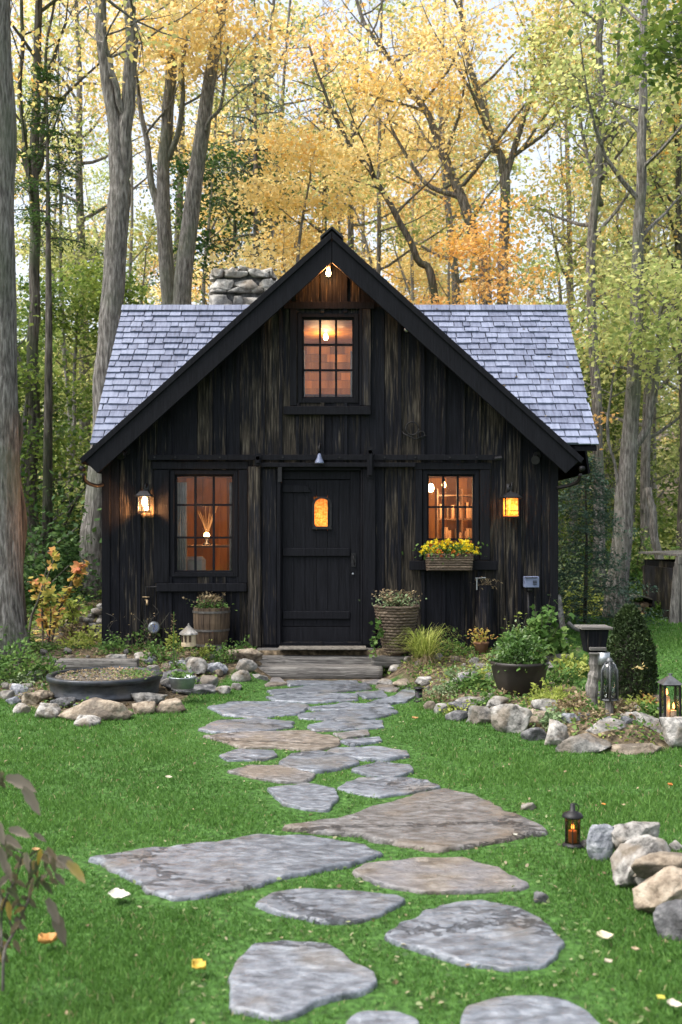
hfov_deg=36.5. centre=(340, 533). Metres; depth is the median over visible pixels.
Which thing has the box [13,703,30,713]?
rock
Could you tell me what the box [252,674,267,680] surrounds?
rock
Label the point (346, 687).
stepping stone
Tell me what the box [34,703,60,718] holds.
rock
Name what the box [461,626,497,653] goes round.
flower pot
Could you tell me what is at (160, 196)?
broadleaf tree
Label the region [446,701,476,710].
rock
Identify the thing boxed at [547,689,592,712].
herb
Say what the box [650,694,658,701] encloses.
pebble
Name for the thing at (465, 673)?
rock
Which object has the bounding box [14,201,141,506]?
broadleaf tree
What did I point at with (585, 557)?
hemlock tree
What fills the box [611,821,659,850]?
rock
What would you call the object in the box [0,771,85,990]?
withered sapling
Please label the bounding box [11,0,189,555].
broadleaf tree
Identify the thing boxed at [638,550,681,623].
shed
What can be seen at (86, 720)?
rock
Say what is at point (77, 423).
broadleaf tree
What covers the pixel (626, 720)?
pebble
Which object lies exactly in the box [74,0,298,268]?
broadleaf tree
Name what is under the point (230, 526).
curtain
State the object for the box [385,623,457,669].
ornamental grass
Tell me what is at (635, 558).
wild shrub
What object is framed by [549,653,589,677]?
herb
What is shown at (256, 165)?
hemlock tree
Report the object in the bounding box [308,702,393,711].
stepping stone
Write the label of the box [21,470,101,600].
wild shrub
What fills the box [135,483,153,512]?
wall lantern
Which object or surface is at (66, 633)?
herb
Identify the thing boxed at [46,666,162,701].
metal tub
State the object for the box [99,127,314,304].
broadleaf tree
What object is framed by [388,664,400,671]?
rock
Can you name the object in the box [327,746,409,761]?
stepping stone
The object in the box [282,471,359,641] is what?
door
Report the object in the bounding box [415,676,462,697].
herb
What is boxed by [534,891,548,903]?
rock
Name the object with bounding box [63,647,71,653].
pebble
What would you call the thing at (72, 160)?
tree
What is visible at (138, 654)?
rock
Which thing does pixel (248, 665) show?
rock
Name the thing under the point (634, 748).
rock
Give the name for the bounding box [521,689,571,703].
daylily
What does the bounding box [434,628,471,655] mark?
herb
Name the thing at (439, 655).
pebble
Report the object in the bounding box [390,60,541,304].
broadleaf tree
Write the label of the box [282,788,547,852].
stepping stone
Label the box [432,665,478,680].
herb
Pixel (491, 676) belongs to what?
herb
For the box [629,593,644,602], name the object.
wild shrub
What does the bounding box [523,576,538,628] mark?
junction box
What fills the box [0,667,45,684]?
herb
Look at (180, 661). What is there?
rock
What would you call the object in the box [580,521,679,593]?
wild shrub
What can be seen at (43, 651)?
pebble
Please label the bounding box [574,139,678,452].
broadleaf tree
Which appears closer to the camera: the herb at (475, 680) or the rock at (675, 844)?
the rock at (675, 844)
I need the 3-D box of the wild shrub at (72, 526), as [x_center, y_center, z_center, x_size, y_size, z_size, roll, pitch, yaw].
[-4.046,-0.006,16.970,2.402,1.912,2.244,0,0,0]
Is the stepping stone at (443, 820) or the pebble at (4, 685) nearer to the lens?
the stepping stone at (443, 820)
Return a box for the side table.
[187,545,228,547]
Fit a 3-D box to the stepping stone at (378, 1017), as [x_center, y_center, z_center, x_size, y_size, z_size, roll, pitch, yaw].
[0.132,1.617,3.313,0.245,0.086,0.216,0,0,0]
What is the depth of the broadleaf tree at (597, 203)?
18.96 m
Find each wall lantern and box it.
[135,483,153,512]
[500,482,521,517]
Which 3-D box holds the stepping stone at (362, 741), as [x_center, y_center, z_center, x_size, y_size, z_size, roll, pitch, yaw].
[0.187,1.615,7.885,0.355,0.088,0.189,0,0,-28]
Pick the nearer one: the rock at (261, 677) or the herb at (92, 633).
the rock at (261, 677)
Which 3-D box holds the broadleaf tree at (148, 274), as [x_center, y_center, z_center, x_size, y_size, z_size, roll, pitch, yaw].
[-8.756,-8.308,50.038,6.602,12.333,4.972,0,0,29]
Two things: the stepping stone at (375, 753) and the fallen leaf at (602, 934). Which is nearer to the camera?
the fallen leaf at (602, 934)
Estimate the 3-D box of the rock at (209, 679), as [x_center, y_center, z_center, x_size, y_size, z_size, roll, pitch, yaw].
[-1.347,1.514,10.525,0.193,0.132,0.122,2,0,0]
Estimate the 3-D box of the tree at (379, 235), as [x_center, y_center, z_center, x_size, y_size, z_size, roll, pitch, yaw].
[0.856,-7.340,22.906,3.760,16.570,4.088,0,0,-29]
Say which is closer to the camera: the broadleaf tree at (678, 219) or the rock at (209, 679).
the rock at (209, 679)
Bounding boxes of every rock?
[0,690,14,699]
[5,696,21,703]
[10,683,28,694]
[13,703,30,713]
[21,690,53,703]
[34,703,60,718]
[50,697,75,707]
[58,697,134,720]
[74,714,101,726]
[106,654,126,657]
[131,692,167,703]
[132,701,155,714]
[134,652,155,661]
[155,698,185,712]
[160,669,200,683]
[162,684,230,694]
[168,660,186,665]
[185,657,207,673]
[200,675,218,685]
[206,662,227,674]
[215,686,230,694]
[226,648,262,660]
[231,670,250,681]
[231,683,241,689]
[235,658,257,671]
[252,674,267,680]
[376,678,392,684]
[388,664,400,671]
[392,678,409,687]
[414,676,431,683]
[423,701,435,710]
[433,703,450,713]
[445,710,467,721]
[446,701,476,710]
[455,696,486,706]
[456,672,471,677]
[466,705,490,723]
[486,696,508,706]
[491,704,532,732]
[520,727,546,740]
[521,802,536,809]
[528,708,548,727]
[531,698,558,710]
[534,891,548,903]
[544,719,568,745]
[555,733,611,752]
[561,713,598,722]
[580,839,586,848]
[586,718,626,733]
[586,824,614,861]
[609,743,663,754]
[610,834,670,886]
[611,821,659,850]
[618,711,661,732]
[630,851,681,878]
[632,865,681,912]
[635,877,645,884]
[653,899,681,941]
[659,716,681,747]
[668,840,681,850]
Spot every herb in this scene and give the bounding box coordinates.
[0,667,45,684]
[30,636,60,653]
[32,648,62,678]
[52,619,90,639]
[55,631,94,649]
[73,624,101,646]
[92,630,136,654]
[130,620,163,646]
[139,638,172,664]
[163,662,189,670]
[164,620,183,651]
[174,638,198,650]
[191,639,214,659]
[204,638,238,663]
[232,635,259,651]
[382,666,390,675]
[393,682,420,689]
[414,696,445,708]
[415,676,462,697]
[421,690,447,702]
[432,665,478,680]
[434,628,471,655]
[437,699,473,718]
[445,670,496,691]
[469,686,510,705]
[476,662,491,679]
[484,668,493,679]
[494,687,506,695]
[519,704,537,727]
[521,677,569,704]
[533,703,566,729]
[542,671,555,690]
[545,658,586,689]
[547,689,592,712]
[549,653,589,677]
[572,702,616,722]
[574,698,616,716]
[591,697,646,718]
[615,694,653,710]
[634,690,658,704]
[639,698,672,717]
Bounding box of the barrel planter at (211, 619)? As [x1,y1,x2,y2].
[182,591,236,648]
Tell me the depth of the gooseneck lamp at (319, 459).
11.82 m
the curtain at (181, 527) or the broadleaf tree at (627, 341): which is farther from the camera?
the broadleaf tree at (627, 341)
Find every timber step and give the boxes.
[257,648,373,649]
[258,664,382,678]
[260,655,385,672]
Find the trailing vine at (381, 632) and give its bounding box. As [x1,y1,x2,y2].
[368,617,384,657]
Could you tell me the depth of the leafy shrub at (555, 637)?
11.25 m
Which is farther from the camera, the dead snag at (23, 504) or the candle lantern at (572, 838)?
the dead snag at (23, 504)
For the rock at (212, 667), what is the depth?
10.94 m
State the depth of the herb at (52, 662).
10.79 m
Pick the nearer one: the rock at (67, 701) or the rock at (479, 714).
the rock at (479, 714)
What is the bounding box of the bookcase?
[435,489,471,553]
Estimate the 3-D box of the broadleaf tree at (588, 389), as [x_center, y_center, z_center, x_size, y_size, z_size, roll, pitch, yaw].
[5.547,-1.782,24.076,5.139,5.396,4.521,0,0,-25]
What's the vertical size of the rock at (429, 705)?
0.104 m
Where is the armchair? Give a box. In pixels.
[187,556,205,569]
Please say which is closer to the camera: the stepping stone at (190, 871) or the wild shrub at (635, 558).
the stepping stone at (190, 871)
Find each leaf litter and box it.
[0,620,681,1023]
[0,644,246,705]
[27,578,642,640]
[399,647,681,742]
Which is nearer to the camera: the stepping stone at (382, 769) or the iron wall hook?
the stepping stone at (382, 769)
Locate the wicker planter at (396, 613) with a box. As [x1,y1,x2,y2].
[359,589,426,653]
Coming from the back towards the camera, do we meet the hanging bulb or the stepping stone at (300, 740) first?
the hanging bulb
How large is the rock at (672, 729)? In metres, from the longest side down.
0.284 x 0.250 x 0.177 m
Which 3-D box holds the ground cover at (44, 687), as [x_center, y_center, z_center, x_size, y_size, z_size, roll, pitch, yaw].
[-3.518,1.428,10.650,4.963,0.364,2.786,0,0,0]
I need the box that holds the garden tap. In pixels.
[142,586,155,643]
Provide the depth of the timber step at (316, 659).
11.63 m
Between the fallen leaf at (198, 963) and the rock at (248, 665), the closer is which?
the fallen leaf at (198, 963)
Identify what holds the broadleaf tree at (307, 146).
on the ground at (370, 998)
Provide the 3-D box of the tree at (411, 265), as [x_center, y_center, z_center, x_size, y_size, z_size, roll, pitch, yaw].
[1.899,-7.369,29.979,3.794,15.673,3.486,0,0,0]
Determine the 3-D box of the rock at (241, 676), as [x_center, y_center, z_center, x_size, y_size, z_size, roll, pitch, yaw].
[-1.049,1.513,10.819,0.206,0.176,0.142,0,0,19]
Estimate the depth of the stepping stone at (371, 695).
10.14 m
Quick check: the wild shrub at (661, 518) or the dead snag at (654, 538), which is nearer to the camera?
the dead snag at (654, 538)
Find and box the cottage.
[78,226,598,647]
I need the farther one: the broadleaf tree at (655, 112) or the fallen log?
the broadleaf tree at (655, 112)
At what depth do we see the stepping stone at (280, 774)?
6.80 m
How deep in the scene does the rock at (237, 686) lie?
10.49 m
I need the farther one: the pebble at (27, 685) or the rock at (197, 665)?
the rock at (197, 665)
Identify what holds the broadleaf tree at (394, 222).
on the ground at (370, 998)
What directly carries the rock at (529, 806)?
on the ground at (370, 998)
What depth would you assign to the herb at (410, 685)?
10.51 m
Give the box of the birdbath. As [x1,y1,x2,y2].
[574,625,612,709]
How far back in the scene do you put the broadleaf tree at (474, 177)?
38.48 m
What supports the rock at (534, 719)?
on the ground at (370, 998)
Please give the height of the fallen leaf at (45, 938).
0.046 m
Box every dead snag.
[18,410,27,630]
[645,487,663,558]
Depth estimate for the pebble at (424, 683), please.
10.41 m
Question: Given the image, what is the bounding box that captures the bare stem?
[28,567,46,639]
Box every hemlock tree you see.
[14,61,102,576]
[197,34,303,302]
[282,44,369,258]
[558,452,667,628]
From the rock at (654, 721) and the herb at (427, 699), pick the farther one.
the herb at (427, 699)
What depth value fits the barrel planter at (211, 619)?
11.59 m
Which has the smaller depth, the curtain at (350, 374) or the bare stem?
the curtain at (350, 374)
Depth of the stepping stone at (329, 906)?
4.39 m
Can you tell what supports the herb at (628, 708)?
on the ground at (370, 998)
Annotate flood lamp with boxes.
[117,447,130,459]
[531,452,540,463]
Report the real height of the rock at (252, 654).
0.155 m
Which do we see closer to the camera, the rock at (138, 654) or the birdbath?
the birdbath
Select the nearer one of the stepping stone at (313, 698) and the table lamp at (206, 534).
the stepping stone at (313, 698)
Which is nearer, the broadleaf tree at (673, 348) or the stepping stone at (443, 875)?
the stepping stone at (443, 875)
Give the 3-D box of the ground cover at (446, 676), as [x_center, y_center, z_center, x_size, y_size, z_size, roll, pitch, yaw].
[2.005,1.427,9.854,2.257,0.331,4.478,0,0,-12]
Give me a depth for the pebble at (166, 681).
10.45 m
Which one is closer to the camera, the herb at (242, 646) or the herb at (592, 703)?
the herb at (592, 703)
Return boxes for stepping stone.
[88,834,383,901]
[198,717,294,733]
[203,730,340,751]
[207,701,308,717]
[219,749,277,761]
[227,765,315,783]
[228,940,377,1021]
[255,888,405,924]
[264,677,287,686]
[266,693,357,703]
[267,682,372,695]
[267,782,338,812]
[278,750,359,773]
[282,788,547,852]
[286,680,357,686]
[297,707,398,720]
[307,718,384,731]
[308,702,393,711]
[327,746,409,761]
[333,730,369,738]
[337,777,440,798]
[340,736,381,746]
[346,1010,418,1023]
[351,761,413,776]
[352,857,529,894]
[355,690,387,699]
[361,679,379,684]
[367,687,414,704]
[375,684,399,691]
[384,900,564,971]
[460,995,599,1023]
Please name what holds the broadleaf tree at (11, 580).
on the ground at (370, 998)
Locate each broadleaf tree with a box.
[0,0,299,664]
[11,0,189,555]
[11,0,214,519]
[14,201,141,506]
[16,248,154,545]
[17,285,92,553]
[17,305,96,495]
[20,217,137,379]
[40,0,277,599]
[54,191,211,434]
[56,0,299,304]
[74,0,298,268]
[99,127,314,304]
[125,232,195,304]
[136,91,251,304]
[147,0,343,304]
[171,63,313,302]
[175,0,373,260]
[195,105,413,303]
[209,0,515,299]
[217,7,506,304]
[238,136,328,278]
[277,102,388,279]
[298,0,581,304]
[303,41,442,297]
[318,0,563,303]
[355,128,470,303]
[367,0,634,304]
[385,109,499,304]
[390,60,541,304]
[401,187,641,449]
[473,0,681,595]
[483,0,681,618]
[493,183,672,552]
[497,39,660,561]
[508,295,552,304]
[516,64,681,563]
[549,0,678,559]
[551,107,675,400]
[551,253,678,519]
[558,338,679,565]
[564,310,679,546]
[567,0,681,123]
[570,0,681,556]
[574,65,681,456]
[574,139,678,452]
[579,246,675,419]
[589,353,678,484]
[605,73,676,397]
[656,375,678,483]
[656,405,678,505]
[661,391,678,488]
[664,441,678,513]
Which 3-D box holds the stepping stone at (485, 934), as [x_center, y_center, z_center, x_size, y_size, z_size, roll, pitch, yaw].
[0.582,1.614,4.104,0.658,0.087,0.629,0,0,40]
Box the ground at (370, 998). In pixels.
[0,430,681,1023]
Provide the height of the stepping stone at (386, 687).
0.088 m
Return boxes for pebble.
[1,682,8,688]
[22,683,32,687]
[40,648,47,654]
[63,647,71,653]
[144,656,156,663]
[147,665,159,669]
[147,698,157,704]
[160,678,169,685]
[214,669,222,675]
[420,680,429,686]
[433,653,442,659]
[450,656,459,661]
[467,657,478,663]
[475,663,485,668]
[620,716,632,723]
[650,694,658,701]
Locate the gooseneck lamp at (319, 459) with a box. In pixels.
[315,443,323,463]
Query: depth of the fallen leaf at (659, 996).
3.48 m
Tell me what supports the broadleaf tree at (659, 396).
on the ground at (370, 998)
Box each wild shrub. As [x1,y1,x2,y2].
[20,459,81,552]
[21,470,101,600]
[23,538,101,620]
[24,507,101,600]
[25,444,85,569]
[27,410,90,533]
[29,476,85,581]
[37,425,87,553]
[558,436,677,550]
[558,457,677,560]
[558,467,676,576]
[558,540,635,600]
[563,575,603,615]
[564,528,647,593]
[565,436,678,572]
[575,469,677,574]
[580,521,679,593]
[605,520,681,590]
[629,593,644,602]
[643,600,662,618]
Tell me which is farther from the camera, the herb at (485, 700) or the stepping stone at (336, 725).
the herb at (485, 700)
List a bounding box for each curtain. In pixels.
[177,482,186,569]
[229,482,231,569]
[304,350,304,396]
[350,351,351,396]
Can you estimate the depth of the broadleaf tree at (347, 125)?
43.75 m
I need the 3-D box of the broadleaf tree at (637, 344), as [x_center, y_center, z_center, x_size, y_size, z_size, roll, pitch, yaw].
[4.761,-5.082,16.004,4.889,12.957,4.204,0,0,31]
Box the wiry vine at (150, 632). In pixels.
[108,605,168,650]
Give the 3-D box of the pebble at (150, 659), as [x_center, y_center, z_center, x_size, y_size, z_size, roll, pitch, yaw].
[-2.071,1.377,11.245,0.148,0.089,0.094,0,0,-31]
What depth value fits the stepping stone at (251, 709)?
9.29 m
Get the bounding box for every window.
[152,461,248,591]
[284,302,374,414]
[409,463,497,569]
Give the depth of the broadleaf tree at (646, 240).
21.89 m
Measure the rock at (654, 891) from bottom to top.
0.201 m
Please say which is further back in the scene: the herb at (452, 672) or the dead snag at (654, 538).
the dead snag at (654, 538)
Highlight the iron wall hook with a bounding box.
[402,421,426,439]
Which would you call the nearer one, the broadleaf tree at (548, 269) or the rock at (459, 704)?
the rock at (459, 704)
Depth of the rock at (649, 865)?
4.52 m
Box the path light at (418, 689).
[413,686,423,702]
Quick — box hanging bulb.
[326,264,330,275]
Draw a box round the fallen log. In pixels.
[566,621,579,631]
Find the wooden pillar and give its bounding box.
[469,576,501,650]
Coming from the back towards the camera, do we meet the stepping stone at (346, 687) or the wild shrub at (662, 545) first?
the wild shrub at (662, 545)
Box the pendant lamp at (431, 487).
[429,482,433,491]
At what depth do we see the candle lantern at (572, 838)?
5.25 m
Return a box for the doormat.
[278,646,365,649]
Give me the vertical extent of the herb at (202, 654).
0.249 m
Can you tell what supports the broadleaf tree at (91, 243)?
on the ground at (370, 998)
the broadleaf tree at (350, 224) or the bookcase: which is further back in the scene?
the broadleaf tree at (350, 224)
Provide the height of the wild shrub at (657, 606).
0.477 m
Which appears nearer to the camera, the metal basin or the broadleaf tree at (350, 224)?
the metal basin
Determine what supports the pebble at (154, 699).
on the ground at (370, 998)
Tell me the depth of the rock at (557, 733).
7.76 m
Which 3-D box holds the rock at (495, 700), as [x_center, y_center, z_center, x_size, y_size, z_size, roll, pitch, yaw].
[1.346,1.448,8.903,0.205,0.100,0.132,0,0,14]
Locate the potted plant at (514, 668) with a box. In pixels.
[484,620,553,696]
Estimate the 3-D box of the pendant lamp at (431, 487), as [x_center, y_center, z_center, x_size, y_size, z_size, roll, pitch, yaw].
[1.149,-0.664,13.200,0.080,0.272,0.078,0,0,0]
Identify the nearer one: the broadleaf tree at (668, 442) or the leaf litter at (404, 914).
the leaf litter at (404, 914)
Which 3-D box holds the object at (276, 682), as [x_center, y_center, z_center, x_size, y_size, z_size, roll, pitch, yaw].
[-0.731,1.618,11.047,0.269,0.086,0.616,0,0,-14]
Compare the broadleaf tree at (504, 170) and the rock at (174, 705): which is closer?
the rock at (174, 705)
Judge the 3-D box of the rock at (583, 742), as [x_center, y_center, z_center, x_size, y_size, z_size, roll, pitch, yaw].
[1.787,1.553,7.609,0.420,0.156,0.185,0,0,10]
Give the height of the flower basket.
0.381 m
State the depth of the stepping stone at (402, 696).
9.90 m
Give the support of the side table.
on the cottage
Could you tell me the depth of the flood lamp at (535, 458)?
11.84 m
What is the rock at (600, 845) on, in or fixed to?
on the ground at (370, 998)
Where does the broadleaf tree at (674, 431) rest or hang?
on the ground at (370, 998)
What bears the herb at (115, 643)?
on the ground at (370, 998)
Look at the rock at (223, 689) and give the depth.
10.25 m
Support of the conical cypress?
on the ground at (370, 998)
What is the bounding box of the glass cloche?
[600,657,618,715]
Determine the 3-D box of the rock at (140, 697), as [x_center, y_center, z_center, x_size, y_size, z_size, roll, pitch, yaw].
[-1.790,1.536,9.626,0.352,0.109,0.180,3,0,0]
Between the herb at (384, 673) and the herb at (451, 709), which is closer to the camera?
the herb at (451, 709)
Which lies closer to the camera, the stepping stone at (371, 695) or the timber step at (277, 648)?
the stepping stone at (371, 695)
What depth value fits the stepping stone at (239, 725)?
8.46 m
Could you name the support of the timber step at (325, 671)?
on the ground at (370, 998)
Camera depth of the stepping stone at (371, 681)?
11.05 m
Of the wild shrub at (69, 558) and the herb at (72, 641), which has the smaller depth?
the herb at (72, 641)
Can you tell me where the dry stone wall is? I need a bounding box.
[54,603,101,637]
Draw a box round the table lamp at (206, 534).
[198,506,216,544]
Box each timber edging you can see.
[56,658,138,669]
[371,655,410,667]
[545,653,569,663]
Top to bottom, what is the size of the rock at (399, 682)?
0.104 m
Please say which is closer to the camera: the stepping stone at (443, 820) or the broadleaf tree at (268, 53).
the stepping stone at (443, 820)
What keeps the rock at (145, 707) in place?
on the ground at (370, 998)
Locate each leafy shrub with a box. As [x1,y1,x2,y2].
[0,621,32,668]
[0,625,65,687]
[494,610,527,652]
[517,594,580,656]
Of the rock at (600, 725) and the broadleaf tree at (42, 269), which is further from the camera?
the broadleaf tree at (42, 269)
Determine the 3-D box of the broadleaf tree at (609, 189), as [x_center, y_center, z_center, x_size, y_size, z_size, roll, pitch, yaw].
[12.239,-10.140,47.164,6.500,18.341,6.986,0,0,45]
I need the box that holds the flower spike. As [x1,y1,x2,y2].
[168,612,184,666]
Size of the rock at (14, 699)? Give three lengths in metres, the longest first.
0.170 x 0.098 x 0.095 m
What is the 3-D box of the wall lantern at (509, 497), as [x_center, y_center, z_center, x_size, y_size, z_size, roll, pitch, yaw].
[1.949,-0.388,11.864,0.222,0.412,0.251,0,0,0]
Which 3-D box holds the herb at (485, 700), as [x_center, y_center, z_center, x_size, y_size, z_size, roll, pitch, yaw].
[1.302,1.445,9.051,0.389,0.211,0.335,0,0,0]
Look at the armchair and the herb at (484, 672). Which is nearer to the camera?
the herb at (484, 672)
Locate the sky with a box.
[11,0,681,426]
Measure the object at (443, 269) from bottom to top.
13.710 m
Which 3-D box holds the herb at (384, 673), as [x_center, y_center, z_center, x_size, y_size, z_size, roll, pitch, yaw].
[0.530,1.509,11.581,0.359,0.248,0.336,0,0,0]
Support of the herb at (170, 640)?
on the ground at (370, 998)
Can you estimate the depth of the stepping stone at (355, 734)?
8.12 m
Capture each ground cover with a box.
[0,643,234,707]
[24,501,676,640]
[397,644,666,744]
[400,643,681,743]
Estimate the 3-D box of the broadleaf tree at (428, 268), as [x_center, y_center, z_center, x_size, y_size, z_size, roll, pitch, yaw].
[0.374,-4.453,20.110,5.575,11.413,3.581,0,0,0]
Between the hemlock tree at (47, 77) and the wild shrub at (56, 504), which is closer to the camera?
the hemlock tree at (47, 77)
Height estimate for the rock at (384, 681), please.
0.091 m
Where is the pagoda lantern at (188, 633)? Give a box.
[179,623,197,646]
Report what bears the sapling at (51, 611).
on the ground at (370, 998)
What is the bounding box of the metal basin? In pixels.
[167,666,195,689]
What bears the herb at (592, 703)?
on the ground at (370, 998)
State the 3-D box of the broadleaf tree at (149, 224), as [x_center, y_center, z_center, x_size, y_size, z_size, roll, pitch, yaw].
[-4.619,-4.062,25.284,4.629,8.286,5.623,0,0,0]
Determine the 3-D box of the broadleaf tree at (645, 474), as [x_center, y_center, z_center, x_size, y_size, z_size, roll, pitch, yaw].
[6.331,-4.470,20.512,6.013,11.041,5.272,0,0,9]
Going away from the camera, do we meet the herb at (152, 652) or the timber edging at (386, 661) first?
the herb at (152, 652)
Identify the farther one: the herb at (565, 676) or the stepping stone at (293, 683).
the stepping stone at (293, 683)
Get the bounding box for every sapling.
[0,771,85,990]
[29,546,89,644]
[45,584,82,636]
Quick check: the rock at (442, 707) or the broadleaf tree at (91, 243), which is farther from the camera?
the broadleaf tree at (91, 243)
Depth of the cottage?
11.99 m
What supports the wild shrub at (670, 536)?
on the ground at (370, 998)
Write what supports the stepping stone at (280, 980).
on the ground at (370, 998)
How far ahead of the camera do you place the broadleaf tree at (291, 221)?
39.80 m
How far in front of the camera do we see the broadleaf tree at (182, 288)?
17.25 m
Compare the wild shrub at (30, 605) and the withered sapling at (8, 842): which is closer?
the withered sapling at (8, 842)
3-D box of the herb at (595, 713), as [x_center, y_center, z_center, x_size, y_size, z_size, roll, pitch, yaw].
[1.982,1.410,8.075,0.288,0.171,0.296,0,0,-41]
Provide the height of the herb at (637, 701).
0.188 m
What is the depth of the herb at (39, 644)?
11.76 m
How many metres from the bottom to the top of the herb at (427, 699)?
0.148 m
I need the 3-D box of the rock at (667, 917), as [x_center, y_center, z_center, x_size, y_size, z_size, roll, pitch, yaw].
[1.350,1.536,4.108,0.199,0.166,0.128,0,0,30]
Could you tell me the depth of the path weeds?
4.15 m
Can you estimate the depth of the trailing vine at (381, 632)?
11.47 m
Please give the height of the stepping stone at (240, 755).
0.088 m
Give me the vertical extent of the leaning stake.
0.588 m
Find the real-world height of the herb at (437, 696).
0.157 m
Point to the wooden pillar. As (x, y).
(484, 617)
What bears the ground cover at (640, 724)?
on the ground at (370, 998)
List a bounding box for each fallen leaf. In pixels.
[38,932,56,943]
[108,888,130,897]
[192,959,205,968]
[596,930,613,938]
[657,994,665,998]
[667,998,681,1007]
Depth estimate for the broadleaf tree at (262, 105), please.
46.63 m
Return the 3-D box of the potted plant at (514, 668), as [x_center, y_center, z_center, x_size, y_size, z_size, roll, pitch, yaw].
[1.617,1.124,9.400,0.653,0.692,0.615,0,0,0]
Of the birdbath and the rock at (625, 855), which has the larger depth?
the birdbath
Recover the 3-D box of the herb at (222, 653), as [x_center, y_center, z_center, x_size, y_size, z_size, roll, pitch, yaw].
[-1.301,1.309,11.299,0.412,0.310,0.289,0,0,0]
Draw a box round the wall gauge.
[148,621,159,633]
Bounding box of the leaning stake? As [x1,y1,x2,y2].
[558,595,566,642]
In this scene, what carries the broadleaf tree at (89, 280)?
on the ground at (370, 998)
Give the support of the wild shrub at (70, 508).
on the ground at (370, 998)
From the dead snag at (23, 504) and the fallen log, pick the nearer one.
the dead snag at (23, 504)
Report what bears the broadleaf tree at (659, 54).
on the ground at (370, 998)
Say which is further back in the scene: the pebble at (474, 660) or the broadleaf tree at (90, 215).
the broadleaf tree at (90, 215)
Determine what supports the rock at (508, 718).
on the ground at (370, 998)
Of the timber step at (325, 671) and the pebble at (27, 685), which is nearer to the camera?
the pebble at (27, 685)
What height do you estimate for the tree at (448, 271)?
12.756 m
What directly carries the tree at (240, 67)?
on the ground at (370, 998)
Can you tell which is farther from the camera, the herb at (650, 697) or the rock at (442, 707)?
the rock at (442, 707)
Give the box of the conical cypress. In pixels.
[598,603,659,700]
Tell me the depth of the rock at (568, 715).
8.12 m
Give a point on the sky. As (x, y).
(511, 14)
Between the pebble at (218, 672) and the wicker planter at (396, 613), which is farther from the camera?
the wicker planter at (396, 613)
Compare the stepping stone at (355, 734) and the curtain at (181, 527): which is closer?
the stepping stone at (355, 734)
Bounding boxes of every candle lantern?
[562,803,582,848]
[657,673,681,724]
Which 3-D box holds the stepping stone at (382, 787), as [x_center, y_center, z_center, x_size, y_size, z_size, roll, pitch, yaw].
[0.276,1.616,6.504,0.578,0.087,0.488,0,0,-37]
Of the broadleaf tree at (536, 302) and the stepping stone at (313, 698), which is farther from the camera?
the broadleaf tree at (536, 302)
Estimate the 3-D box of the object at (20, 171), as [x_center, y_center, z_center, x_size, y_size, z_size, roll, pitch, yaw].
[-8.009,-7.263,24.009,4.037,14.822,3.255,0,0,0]
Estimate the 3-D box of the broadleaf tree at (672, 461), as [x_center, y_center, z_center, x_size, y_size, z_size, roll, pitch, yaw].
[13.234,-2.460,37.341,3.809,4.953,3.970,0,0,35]
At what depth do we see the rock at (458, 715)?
8.80 m
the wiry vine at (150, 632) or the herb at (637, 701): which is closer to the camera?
the herb at (637, 701)
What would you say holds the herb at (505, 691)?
on the ground at (370, 998)
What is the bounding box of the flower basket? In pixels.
[402,537,487,570]
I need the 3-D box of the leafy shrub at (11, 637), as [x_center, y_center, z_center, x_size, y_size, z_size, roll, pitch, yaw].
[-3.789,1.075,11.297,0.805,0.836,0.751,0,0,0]
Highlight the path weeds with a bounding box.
[63,672,647,1023]
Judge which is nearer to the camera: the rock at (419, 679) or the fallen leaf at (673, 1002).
the fallen leaf at (673, 1002)
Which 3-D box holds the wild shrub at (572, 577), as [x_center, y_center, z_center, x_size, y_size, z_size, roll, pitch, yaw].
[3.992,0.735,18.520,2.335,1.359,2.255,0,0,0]
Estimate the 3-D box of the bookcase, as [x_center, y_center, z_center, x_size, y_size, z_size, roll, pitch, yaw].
[1.637,0.328,14.050,0.691,1.855,0.320,0,0,0]
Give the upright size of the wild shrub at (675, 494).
3.425 m
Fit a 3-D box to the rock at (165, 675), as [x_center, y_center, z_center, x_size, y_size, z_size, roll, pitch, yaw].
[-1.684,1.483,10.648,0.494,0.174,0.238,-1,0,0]
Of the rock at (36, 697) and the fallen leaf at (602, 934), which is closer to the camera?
the fallen leaf at (602, 934)
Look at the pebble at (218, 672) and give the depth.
10.88 m

